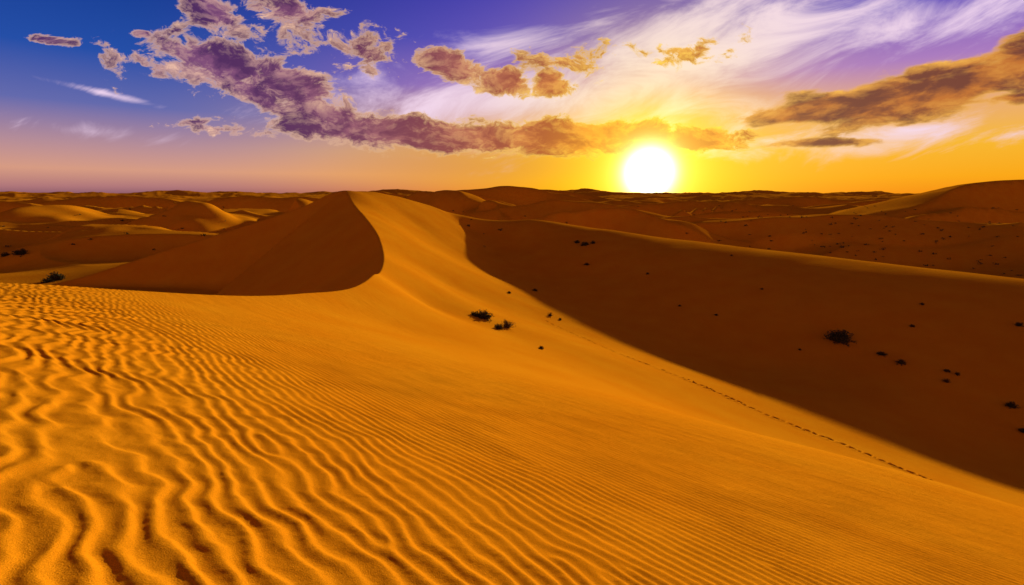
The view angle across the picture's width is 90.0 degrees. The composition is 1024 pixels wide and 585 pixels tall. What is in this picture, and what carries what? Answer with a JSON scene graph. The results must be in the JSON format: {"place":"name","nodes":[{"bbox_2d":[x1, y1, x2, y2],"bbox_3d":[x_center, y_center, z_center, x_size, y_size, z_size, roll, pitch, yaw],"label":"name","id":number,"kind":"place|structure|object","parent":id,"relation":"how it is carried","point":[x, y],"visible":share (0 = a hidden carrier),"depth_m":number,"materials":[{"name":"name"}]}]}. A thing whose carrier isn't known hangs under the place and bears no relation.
{"place":"outdoors","nodes":[
{"label":"outdoors","id":0,"kind":"place"},
{"bbox_2d":[0,180,1023,584],"bbox_3d":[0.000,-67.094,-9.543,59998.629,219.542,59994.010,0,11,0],"label":"sand dunes","id":1,"kind":"structure","parent":0,"point":[320,388],"depth_m":15.56,"materials":[{"name":"orange sand"}]},
{"bbox_2d":[11,248,29,256],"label":"desert shrub","id":2,"kind":"object","parent":1,"relation":"on","point":[22,251],"visible":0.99,"depth_m":185.44,"materials":[{"name":"black plant"}]},
{"bbox_2d":[37,278,54,283],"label":"desert shrub","id":3,"kind":"object","parent":1,"relation":"on","point":[44,280],"visible":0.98,"depth_m":141.91,"materials":[{"name":"black plant"}]},
{"bbox_2d":[46,271,64,280],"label":"desert shrub","id":4,"kind":"object","parent":1,"relation":"on","point":[54,276],"visible":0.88,"depth_m":144.64,"materials":[{"name":"black plant"}]},
{"bbox_2d":[474,309,493,321],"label":"desert shrub","id":5,"kind":"object","parent":1,"relation":"on","point":[481,315],"visible":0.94,"depth_m":68.11,"materials":[{"name":"black plant"}]},
{"bbox_2d":[493,324,504,329],"bbox_3d":[-1.565,4.272,63.657,1.382,0.950,1.575,-6,12,-30],"label":"desert shrub","id":6,"kind":"object","parent":1,"relation":"on","point":[498,327],"visible":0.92,"depth_m":63.61,"materials":[{"name":"black plant"}]},
{"bbox_2d":[499,319,515,327],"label":"desert shrub","id":7,"kind":"object","parent":1,"relation":"on","point":[506,324],"visible":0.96,"depth_m":66.73,"materials":[{"name":"black plant"}]},
{"bbox_2d":[824,328,856,345],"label":"desert shrub","id":8,"kind":"object","parent":1,"relation":"on","point":[842,338],"visible":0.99,"depth_m":95.13,"materials":[{"name":"black plant"}]},
{"bbox_2d":[896,359,906,365],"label":"desert shrub","id":9,"kind":"object","parent":1,"relation":"on","point":[901,362],"visible":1,"depth_m":86.37,"materials":[{"name":"black plant"}]},
{"bbox_2d":[1005,401,1019,408],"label":"desert shrub","id":10,"kind":"object","parent":1,"relation":"on","point":[1010,404],"visible":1,"depth_m":74.47,"materials":[{"name":"black plant"}]},
{"bbox_2d":[0,0,1023,193],"label":"sky","id":11,"kind":"structure","parent":0,"point":[107,96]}
]}

